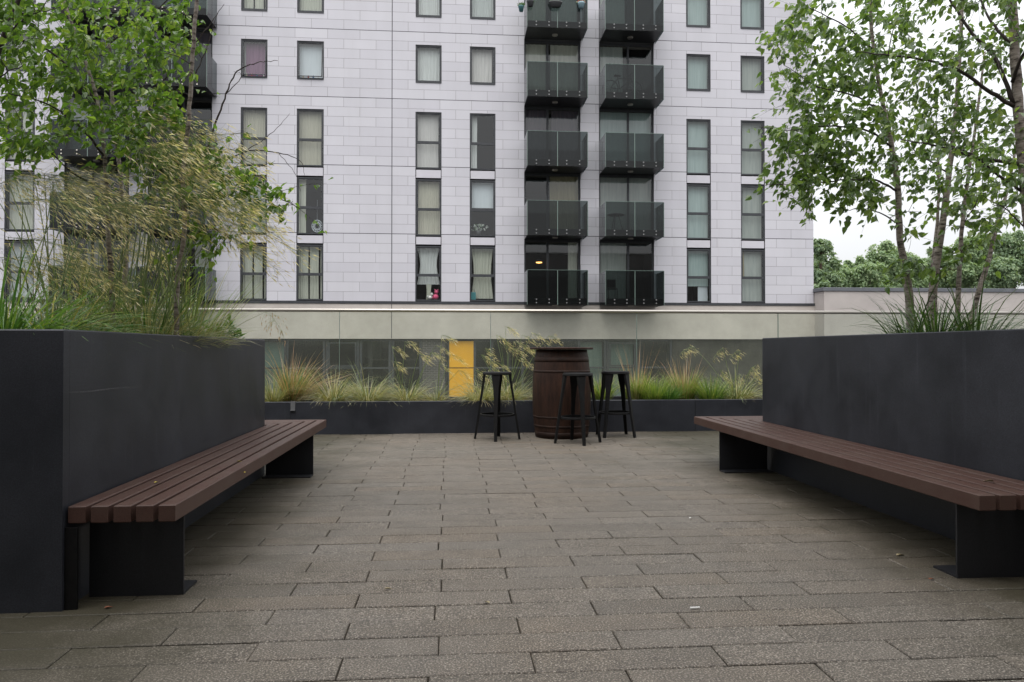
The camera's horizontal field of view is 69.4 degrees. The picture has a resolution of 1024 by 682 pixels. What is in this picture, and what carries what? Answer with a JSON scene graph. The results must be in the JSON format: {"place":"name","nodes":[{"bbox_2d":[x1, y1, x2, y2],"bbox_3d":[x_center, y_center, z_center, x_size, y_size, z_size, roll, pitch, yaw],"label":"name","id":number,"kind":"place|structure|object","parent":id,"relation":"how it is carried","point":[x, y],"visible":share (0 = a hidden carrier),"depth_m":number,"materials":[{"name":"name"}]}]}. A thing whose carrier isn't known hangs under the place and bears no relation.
{"place":"outdoors","nodes":[
{"label":"outdoors","id":0,"kind":"place"},
{"bbox_2d":[0,152,207,332],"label":"golden oat grass","id":1,"kind":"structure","parent":0,"point":[113,208],"depth_m":4.09,"materials":[{"name":"green plant"}]},
{"bbox_2d":[35,221,191,327],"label":"golden oat grass","id":2,"kind":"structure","parent":0,"point":[129,249],"depth_m":4.79,"materials":[{"name":"plant"}]},
{"bbox_2d":[139,242,273,337],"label":"ornamental grass","id":3,"kind":"object","parent":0,"point":[219,314],"depth_m":5.35,"materials":[{"name":"plant"}]},
{"bbox_2d":[265,370,310,401],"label":"ornamental grass","id":4,"kind":"object","parent":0,"point":[270,396],"depth_m":9.29,"materials":[{"name":"plant"}]},
{"bbox_2d":[266,345,350,401],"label":"ornamental grass","id":5,"kind":"object","parent":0,"point":[300,385],"depth_m":9.43,"materials":[{"name":"plant"}]},
{"bbox_2d":[412,335,480,400],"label":"golden oat grass","id":6,"kind":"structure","parent":0,"point":[437,396],"depth_m":9.60,"materials":[{"name":"plant"}]},
{"bbox_2d":[0,431,1023,681],"bbox_3d":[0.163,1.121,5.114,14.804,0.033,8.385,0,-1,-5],"label":"pavement","id":7,"kind":"structure","parent":0,"point":[610,559],"depth_m":3.28,"materials":[{"name":"grey stone"}]},
{"bbox_2d":[0,329,264,613],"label":"raised planter","id":8,"kind":"object","parent":7,"relation":"on","point":[82,418],"visible":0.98,"depth_m":3.18,"materials":[{"name":"metal"}]},
{"bbox_2d":[0,0,81,88],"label":"birch tree","id":9,"kind":"object","parent":8,"relation":"on","point":[27,19],"visible":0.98,"depth_m":3.85,"materials":[{"name":"green plant"}]},
{"bbox_2d":[3,220,165,329],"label":"ornamental grass","id":10,"kind":"object","parent":8,"relation":"on","point":[80,290],"depth_m":4.53,"materials":[{"name":"plant"}]},
{"bbox_2d":[0,281,178,345],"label":"sedge","id":11,"kind":"object","parent":8,"relation":"on","point":[47,314],"visible":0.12,"depth_m":3.72,"materials":[{"name":"plant"}]},
{"bbox_2d":[0,238,179,354],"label":"sedge","id":12,"kind":"object","parent":8,"relation":"on","point":[20,319],"visible":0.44,"depth_m":3.47,"materials":[{"name":"green plant"}]},
{"bbox_2d":[33,305,188,353],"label":"ornamental grass","id":13,"kind":"object","parent":8,"relation":"on","point":[125,324],"depth_m":4.11,"materials":[{"name":"plant"}]},
{"bbox_2d":[63,300,187,334],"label":"ornamental grass","id":14,"kind":"object","parent":8,"relation":"on","point":[120,326],"depth_m":4.33,"materials":[{"name":"plant"}]},
{"bbox_2d":[65,242,241,327],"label":"ornamental grass","id":15,"kind":"object","parent":8,"relation":"on","point":[152,295],"depth_m":5.01,"materials":[{"name":"plant"}]},
{"bbox_2d":[0,0,332,334],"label":"birch tree","id":16,"kind":"object","parent":8,"relation":"on","point":[80,42],"visible":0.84,"depth_m":4.41,"materials":[{"name":"green plant"}]},
{"bbox_2d":[93,291,239,350],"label":"ornamental grass","id":17,"kind":"object","parent":8,"relation":"on","point":[183,330],"depth_m":4.53,"materials":[{"name":"plant"}]},
{"bbox_2d":[60,87,319,347],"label":"golden oat grass","id":18,"kind":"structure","parent":8,"relation":"on","point":[214,209],"depth_m":4.34,"materials":[{"name":"plant"}]},
{"bbox_2d":[128,312,260,349],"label":"ornamental grass","id":19,"kind":"object","parent":8,"relation":"on","point":[219,333],"depth_m":5.04,"materials":[{"name":"plant"}]},
{"bbox_2d":[188,315,245,338],"bbox_3d":[-2.235,-0.065,5.606,0.420,0.276,0.393,0,-1,-5],"label":"leafy shrub","id":20,"kind":"object","parent":8,"relation":"on","point":[236,331],"visible":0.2,"depth_m":5.60,"materials":[{"name":"green plant"}]},
{"bbox_2d":[224,312,287,344],"bbox_3d":[-1.924,-0.071,5.346,0.585,0.284,0.210,0,-1,-5],"label":"oat stalk","id":21,"kind":"object","parent":8,"relation":"on","point":[269,325],"visible":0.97,"depth_m":5.38,"materials":[{"name":"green plant"}]},
{"bbox_2d":[68,420,325,596],"bbox_3d":[-2.564,0.896,4.773,2.080,0.415,3.686,0,-1,-5],"label":"timber bench","id":22,"kind":"object","parent":7,"relation":"on","point":[137,533],"visible":0.79,"depth_m":3.17,"materials":[{"name":"brown wood"}]},
{"bbox_2d":[474,371,520,441],"bbox_3d":[-0.173,0.753,8.668,0.408,0.785,0.408,1,-1,-42],"label":"bar stool","id":23,"kind":"object","parent":7,"relation":"on","point":[496,414],"visible":1,"depth_m":8.62,"materials":[{"name":"black paint"}]},
{"bbox_2d":[265,395,762,434],"bbox_3d":[-0.205,0.967,9.720,13.200,0.424,0.852,0,-1,-5],"label":"raised planter","id":24,"kind":"object","parent":7,"relation":"on","point":[385,417],"visible":0.41,"depth_m":9.27,"materials":[{"name":"metal"}]},
{"bbox_2d":[289,364,387,407],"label":"ornamental grass","id":25,"kind":"object","parent":24,"relation":"on","point":[329,395],"depth_m":9.41,"materials":[{"name":"plant"}]},
{"bbox_2d":[310,358,417,404],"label":"ornamental grass","id":26,"kind":"object","parent":24,"relation":"on","point":[361,397],"depth_m":9.47,"materials":[{"name":"plant"}]},
{"bbox_2d":[367,340,450,401],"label":"golden oat grass","id":27,"kind":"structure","parent":24,"relation":"on","point":[405,397],"depth_m":9.50,"materials":[{"name":"plant"}]},
{"bbox_2d":[443,366,518,407],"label":"golden oat grass","id":28,"kind":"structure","parent":24,"relation":"on","point":[471,397],"depth_m":9.42,"materials":[{"name":"plant"}]},
{"bbox_2d":[631,371,686,399],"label":"ornamental grass","id":29,"kind":"object","parent":24,"relation":"on","point":[652,395],"depth_m":9.62,"materials":[{"name":"green plant"}]},
{"bbox_2d":[650,383,688,399],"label":"ornamental grass","id":30,"kind":"object","parent":24,"relation":"on","point":[675,394],"depth_m":9.58,"materials":[{"name":"green plant"}]},
{"bbox_2d":[4,307,1023,396],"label":"glass balustrade","id":31,"kind":"object","parent":7,"relation":"on","point":[490,311],"visible":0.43,"depth_m":10.27,"materials":[{"name":"clear glass"}]},
{"bbox_2d":[530,347,592,438],"bbox_3d":[0.600,0.612,8.932,0.766,1.076,0.758,0,-1,-17],"label":"barrel table","id":32,"kind":"object","parent":7,"relation":"on","point":[552,365],"visible":0.88,"depth_m":8.64,"materials":[{"name":"brown wood"}]},
{"bbox_2d":[554,372,600,445],"bbox_3d":[0.738,0.749,8.308,0.408,0.785,0.408,0,-1,34],"label":"bar stool","id":33,"kind":"object","parent":7,"relation":"on","point":[578,379],"visible":1,"depth_m":8.25,"materials":[{"name":"black paint"}]},
{"bbox_2d":[596,371,635,437],"bbox_3d":[1.252,0.756,8.946,0.408,0.785,0.408,0,-1,-7],"label":"bar stool","id":34,"kind":"object","parent":7,"relation":"on","point":[623,378],"visible":1,"depth_m":8.82,"materials":[{"name":"black paint"}]},
{"bbox_2d":[694,416,1023,577],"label":"timber bench","id":35,"kind":"object","parent":7,"relation":"on","point":[989,515],"visible":0.77,"depth_m":3.72,"materials":[{"name":"brown wood"}]},
{"bbox_2d":[762,329,1023,540],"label":"raised planter","id":36,"kind":"object","parent":7,"relation":"on","point":[955,398],"visible":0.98,"depth_m":4.53,"materials":[{"name":"metal"}]},
{"bbox_2d":[745,0,1021,332],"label":"birch tree","id":37,"kind":"object","parent":36,"relation":"on","point":[812,164],"visible":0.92,"depth_m":5.68,"materials":[{"name":"green plant"}]},
{"bbox_2d":[840,269,989,334],"bbox_3d":[2.797,-0.215,5.194,1.134,0.551,1.121,0,-1,-5],"label":"sedge","id":38,"kind":"object","parent":36,"relation":"on","point":[921,325],"visible":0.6,"depth_m":5.12,"materials":[{"name":"green plant"}]},
{"bbox_2d":[847,0,1023,230],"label":"birch tree","id":39,"kind":"object","parent":36,"relation":"on","point":[1013,38],"visible":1,"depth_m":4.61,"materials":[{"name":"green plant"}]},
{"bbox_2d":[851,273,1023,333],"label":"sedge","id":40,"kind":"object","parent":36,"relation":"on","point":[942,325],"visible":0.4,"depth_m":5.30,"materials":[{"name":"green plant"}]},
{"bbox_2d":[887,260,1023,331],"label":"sedge","id":41,"kind":"object","parent":36,"relation":"on","point":[967,325],"visible":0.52,"depth_m":5.11,"materials":[{"name":"green plant"}]},
{"bbox_2d":[462,327,562,404],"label":"golden oat grass","id":42,"kind":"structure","parent":0,"point":[516,397],"depth_m":9.66,"materials":[{"name":"plant"}]},
{"bbox_2d":[591,366,625,399],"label":"ornamental grass","id":43,"kind":"object","parent":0,"point":[597,391],"depth_m":9.75,"materials":[{"name":"plant"}]},
{"bbox_2d":[613,343,667,399],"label":"ornamental grass","id":44,"kind":"object","parent":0,"point":[635,396],"depth_m":9.77,"materials":[{"name":"plant"}]},
{"bbox_2d":[659,353,708,398],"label":"ornamental grass","id":45,"kind":"object","parent":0,"point":[689,394],"depth_m":9.83,"materials":[{"name":"plant"}]},
{"bbox_2d":[685,373,741,398],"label":"ornamental grass","id":46,"kind":"object","parent":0,"point":[702,393],"depth_m":9.67,"materials":[{"name":"green plant"}]},
{"bbox_2d":[680,344,762,398],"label":"golden oat grass","id":47,"kind":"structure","parent":0,"point":[746,394],"depth_m":9.84,"materials":[{"name":"plant"}]},
{"bbox_2d":[812,0,1023,288],"label":"sky","id":48,"kind":"structure","parent":0,"point":[847,246],"materials":[{"name":"white"}]},
{"label":"courtyard ground","id":49,"kind":"structure","parent":0,"visible":0},
{"bbox_2d":[0,0,814,397],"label":"apartment building","id":50,"kind":"structure","parent":49,"relation":"on","point":[596,154],"depth_m":31.19,"materials":[{"name":"concrete"}]},
{"bbox_2d":[4,241,33,298],"bbox_3d":[-19.795,-2.855,29.850,1.143,2.312,0.261,0,-1,-5],"label":"window","id":51,"kind":"structure","parent":50,"relation":"in","point":[16,245],"depth_m":29.95,"materials":[{"name":"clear glass"}]},
{"bbox_2d":[5,102,34,160],"bbox_3d":[-19.795,-8.451,29.914,1.143,2.378,0.264,0,-1,-5],"label":"window","id":52,"kind":"structure","parent":50,"relation":"in","point":[32,126],"depth_m":30.00,"materials":[{"name":"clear glass"}]},
{"bbox_2d":[5,171,34,230],"bbox_3d":[-19.795,-5.627,29.880,1.143,2.374,0.259,0,-1,-5],"label":"window","id":53,"kind":"structure","parent":50,"relation":"in","point":[16,220],"depth_m":29.97,"materials":[{"name":"clear glass"}]},
{"bbox_2d":[6,31,35,70],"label":"window","id":54,"kind":"structure","parent":50,"relation":"in","point":[24,36],"depth_m":30.04,"materials":[{"name":"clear glass"}]},
{"bbox_2d":[65,234,128,266],"bbox_3d":[-16.841,-2.997,30.174,2.514,2.629,0.255,0,-1,-5],"label":"balcony door","id":55,"kind":"structure","parent":50,"relation":"in","point":[95,255],"depth_m":30.16,"materials":[{"name":"clear glass"}]},
{"bbox_2d":[66,164,128,194],"bbox_3d":[-16.841,-5.835,30.204,2.514,2.629,0.253,0,-1,-5],"label":"balcony door","id":56,"kind":"structure","parent":50,"relation":"in","point":[72,167],"depth_m":30.24,"materials":[{"name":"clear glass"}]},
{"bbox_2d":[66,95,129,119],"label":"balcony door","id":57,"kind":"structure","parent":50,"relation":"in","point":[71,100],"depth_m":30.28,"materials":[{"name":"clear glass"}]},
{"bbox_2d":[67,26,129,45],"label":"balcony door","id":58,"kind":"structure","parent":50,"relation":"in","point":[104,27],"depth_m":30.22,"materials":[{"name":"clear glass"}]},
{"bbox_2d":[148,235,210,267],"bbox_3d":[-13.595,-2.994,30.443,2.525,2.629,0.254,0,-1,-5],"label":"balcony door","id":59,"kind":"structure","parent":50,"relation":"in","point":[201,261],"depth_m":30.60,"materials":[{"name":"clear glass"}]},
{"bbox_2d":[149,97,211,127],"bbox_3d":[-13.595,-8.671,30.507,2.525,2.629,0.256,0,-1,-5],"label":"balcony door","id":60,"kind":"structure","parent":50,"relation":"in","point":[198,99],"depth_m":30.47,"materials":[{"name":"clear glass"}]},
{"bbox_2d":[150,28,211,56],"bbox_3d":[-13.595,-11.509,30.537,2.525,2.629,0.253,0,-1,-5],"label":"balcony door","id":61,"kind":"structure","parent":50,"relation":"in","point":[204,39],"depth_m":30.70,"materials":[{"name":"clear glass"}]},
{"bbox_2d":[240,244,266,299],"bbox_3d":[-10.654,-2.846,30.610,1.063,2.312,0.264,0,-1,-5],"label":"window","id":62,"kind":"structure","parent":50,"relation":"in","point":[247,273],"depth_m":30.70,"materials":[{"name":"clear glass"}]},
{"bbox_2d":[241,107,266,165],"bbox_3d":[-10.654,-8.442,30.673,1.063,2.378,0.265,0,-1,-5],"label":"window","id":63,"kind":"structure","parent":50,"relation":"in","point":[257,117],"depth_m":30.77,"materials":[{"name":"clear glass"}]},
{"bbox_2d":[241,176,266,233],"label":"window","id":64,"kind":"structure","parent":50,"relation":"in","point":[265,181],"depth_m":30.74,"materials":[{"name":"clear glass"}]},
{"bbox_2d":[241,0,267,10],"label":"window","id":65,"kind":"structure","parent":50,"relation":"in","point":[247,5],"depth_m":30.81,"materials":[{"name":"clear glass"}]},
{"bbox_2d":[241,39,267,77],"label":"window","id":66,"kind":"structure","parent":50,"relation":"in","point":[254,52],"depth_m":30.81,"materials":[{"name":"clear glass"}]},
{"bbox_2d":[296,244,322,299],"bbox_3d":[-8.383,-2.844,30.798,1.094,2.312,0.264,0,-1,-5],"label":"window","id":67,"kind":"structure","parent":50,"relation":"in","point":[301,285],"depth_m":30.89,"materials":[{"name":"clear glass"}]},
{"bbox_2d":[297,0,323,12],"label":"window","id":68,"kind":"structure","parent":50,"relation":"in","point":[303,6],"depth_m":31.01,"materials":[{"name":"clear glass"}]},
{"bbox_2d":[297,41,323,79],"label":"window","id":69,"kind":"structure","parent":50,"relation":"in","point":[311,56],"depth_m":30.99,"materials":[{"name":"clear glass"}]},
{"bbox_2d":[297,109,323,166],"bbox_3d":[-8.383,-8.440,30.859,1.094,2.378,0.261,0,-1,-5],"label":"window","id":70,"kind":"structure","parent":50,"relation":"in","point":[310,122],"depth_m":30.95,"materials":[{"name":"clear glass"}]},
{"bbox_2d":[297,177,323,234],"bbox_3d":[-8.383,-5.616,30.828,1.094,2.374,0.263,0,-1,-5],"label":"window","id":71,"kind":"structure","parent":50,"relation":"in","point":[301,192],"depth_m":30.88,"materials":[{"name":"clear glass"}]},
{"bbox_2d":[415,179,440,235],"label":"window","id":72,"kind":"structure","parent":50,"relation":"in","point":[427,191],"depth_m":31.33,"materials":[{"name":"clear glass"}]},
{"bbox_2d":[415,246,440,300],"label":"window","id":73,"kind":"structure","parent":50,"relation":"in","point":[428,275],"depth_m":31.30,"materials":[{"name":"clear glass"}]},
{"bbox_2d":[416,0,441,17],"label":"window","id":74,"kind":"structure","parent":50,"relation":"in","point":[427,8],"depth_m":31.42,"materials":[{"name":"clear glass"}]},
{"bbox_2d":[416,45,441,82],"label":"window","id":75,"kind":"structure","parent":50,"relation":"in","point":[428,57],"depth_m":31.40,"materials":[{"name":"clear glass"}]},
{"bbox_2d":[416,112,441,168],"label":"window","id":76,"kind":"structure","parent":50,"relation":"in","point":[427,123],"depth_m":31.35,"materials":[{"name":"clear glass"}]},
{"bbox_2d":[427,289,438,299],"bbox_3d":[-3.342,-1.965,31.214,0.510,0.448,0.253,0,-1,-5],"label":"plush toy","id":77,"kind":"object","parent":50,"relation":"on","point":[435,296],"visible":1,"depth_m":31.14,"materials":[{"name":"pink fabric"}]},
{"bbox_2d":[449,341,473,396],"bbox_3d":[-2.144,2.227,31.272,1.118,4.446,0.050,0,-1,-5],"label":"yellow door panel","id":78,"kind":"structure","parent":50,"relation":"in","point":[464,349],"depth_m":31.26,"materials":[{"name":"yellow paint"}]},
{"bbox_2d":[471,223,487,234],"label":"potted flowers","id":79,"kind":"object","parent":50,"relation":"on","point":[479,231],"visible":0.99,"depth_m":31.36,"materials":[{"name":"white plant"}]},
{"bbox_2d":[470,0,494,19],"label":"window","id":80,"kind":"structure","parent":50,"relation":"in","point":[479,9],"depth_m":31.61,"materials":[{"name":"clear glass"}]},
{"bbox_2d":[470,47,494,84],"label":"window","id":81,"kind":"structure","parent":50,"relation":"in","point":[480,58],"depth_m":31.58,"materials":[{"name":"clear glass"}]},
{"bbox_2d":[470,113,494,169],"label":"window","id":82,"kind":"structure","parent":50,"relation":"in","point":[473,117],"depth_m":31.40,"materials":[{"name":"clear glass"}]},
{"bbox_2d":[470,180,494,236],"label":"window","id":83,"kind":"structure","parent":50,"relation":"in","point":[482,192],"depth_m":31.51,"materials":[{"name":"clear glass"}]},
{"bbox_2d":[470,246,494,300],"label":"window","id":84,"kind":"structure","parent":50,"relation":"in","point":[482,256],"depth_m":31.48,"materials":[{"name":"clear glass"}]},
{"bbox_2d":[524,240,579,272],"bbox_3d":[1.699,-2.980,31.712,2.406,2.629,0.256,0,-1,-5],"label":"balcony door","id":85,"kind":"structure","parent":50,"relation":"in","point":[572,247],"depth_m":31.69,"materials":[{"name":"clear glass"}]},
{"bbox_2d":[524,174,579,204],"bbox_3d":[1.699,-5.818,31.744,2.406,2.629,0.256,0,-1,-5],"label":"balcony door","id":86,"kind":"structure","parent":50,"relation":"in","point":[561,188],"depth_m":31.87,"materials":[{"name":"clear glass"}]},
{"bbox_2d":[524,107,579,137],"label":"balcony door","id":87,"kind":"structure","parent":50,"relation":"in","point":[537,119],"depth_m":31.85,"materials":[{"name":"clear glass"}]},
{"bbox_2d":[524,41,579,70],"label":"balcony door","id":88,"kind":"structure","parent":50,"relation":"in","point":[561,53],"depth_m":31.88,"materials":[{"name":"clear glass"}]},
{"bbox_2d":[549,0,561,7],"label":"flower pot","id":89,"kind":"object","parent":50,"relation":"attached to","point":[555,3],"visible":1,"depth_m":30.07,"materials":[{"name":"grey"}]},
{"bbox_2d":[599,241,652,273],"bbox_3d":[4.901,-2.977,31.978,2.390,2.629,0.256,0,-1,-5],"label":"balcony door","id":90,"kind":"structure","parent":50,"relation":"in","point":[612,254],"depth_m":32.02,"materials":[{"name":"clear glass"}]},
{"bbox_2d":[599,175,652,206],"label":"balcony door","id":91,"kind":"structure","parent":50,"relation":"in","point":[628,188],"depth_m":32.09,"materials":[{"name":"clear glass"}]},
{"bbox_2d":[599,109,652,140],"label":"balcony door","id":92,"kind":"structure","parent":50,"relation":"in","point":[609,121],"depth_m":32.12,"materials":[{"name":"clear glass"}]},
{"bbox_2d":[599,43,652,74],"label":"balcony door","id":93,"kind":"structure","parent":50,"relation":"in","point":[610,55],"depth_m":32.10,"materials":[{"name":"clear glass"}]},
{"bbox_2d":[686,0,709,27],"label":"window","id":94,"kind":"structure","parent":50,"relation":"in","point":[696,10],"depth_m":32.39,"materials":[{"name":"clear glass"}]},
{"bbox_2d":[686,54,710,90],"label":"window","id":95,"kind":"structure","parent":50,"relation":"in","point":[696,65],"depth_m":32.35,"materials":[{"name":"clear glass"}]},
{"bbox_2d":[686,119,710,174],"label":"window","id":96,"kind":"structure","parent":50,"relation":"in","point":[697,131],"depth_m":32.32,"materials":[{"name":"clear glass"}]},
{"bbox_2d":[686,184,710,238],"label":"window","id":97,"kind":"structure","parent":50,"relation":"in","point":[698,196],"depth_m":32.29,"materials":[{"name":"clear glass"}]},
{"bbox_2d":[687,249,710,301],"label":"window","id":98,"kind":"structure","parent":50,"relation":"in","point":[698,260],"depth_m":32.27,"materials":[{"name":"clear glass"}]},
{"bbox_2d":[740,0,763,29],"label":"window","id":99,"kind":"structure","parent":50,"relation":"in","point":[749,9],"depth_m":32.59,"materials":[{"name":"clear glass"}]},
{"bbox_2d":[740,56,763,92],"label":"window","id":100,"kind":"structure","parent":50,"relation":"in","point":[750,66],"depth_m":32.56,"materials":[{"name":"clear glass"}]},
{"bbox_2d":[741,121,763,175],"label":"window","id":101,"kind":"structure","parent":50,"relation":"in","point":[750,158],"depth_m":32.53,"materials":[{"name":"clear glass"}]},
{"bbox_2d":[741,185,764,239],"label":"window","id":102,"kind":"structure","parent":50,"relation":"in","point":[751,214],"depth_m":32.49,"materials":[{"name":"clear glass"}]},
{"bbox_2d":[741,249,764,302],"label":"window","id":103,"kind":"structure","parent":50,"relation":"in","point":[751,282],"depth_m":32.46,"materials":[{"name":"clear glass"}]},
{"bbox_2d":[813,238,845,288],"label":"broadleaf tree","id":104,"kind":"object","parent":49,"relation":"on","point":[824,276],"visible":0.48,"depth_m":58.87,"materials":[{"name":"green plant"}]},
{"bbox_2d":[831,255,892,287],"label":"broadleaf tree","id":105,"kind":"object","parent":49,"relation":"on","point":[860,272],"visible":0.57,"depth_m":62.52,"materials":[{"name":"green plant"}]},
{"bbox_2d":[865,239,929,287],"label":"broadleaf tree","id":106,"kind":"object","parent":49,"relation":"on","point":[887,253],"visible":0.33,"depth_m":67.44,"materials":[{"name":"green plant"}]},
{"bbox_2d":[813,287,1023,335],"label":"boundary wall","id":107,"kind":"structure","parent":49,"relation":"on","point":[833,298],"depth_m":31.81,"materials":[{"name":"grey concrete"}]},
{"bbox_2d":[921,246,955,287],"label":"broadleaf tree","id":108,"kind":"object","parent":49,"relation":"on","point":[941,284],"visible":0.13,"depth_m":72.43,"materials":[{"name":"green plant"}]},
{"bbox_2d":[946,233,1011,288],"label":"broadleaf tree","id":109,"kind":"object","parent":49,"relation":"on","point":[971,272],"visible":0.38,"depth_m":66.85,"materials":[{"name":"green plant"}]},
{"bbox_2d":[981,230,1023,288],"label":"broadleaf tree","id":110,"kind":"object","parent":49,"relation":"on","point":[1008,263],"visible":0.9,"depth_m":63.48,"materials":[{"name":"green plant"}]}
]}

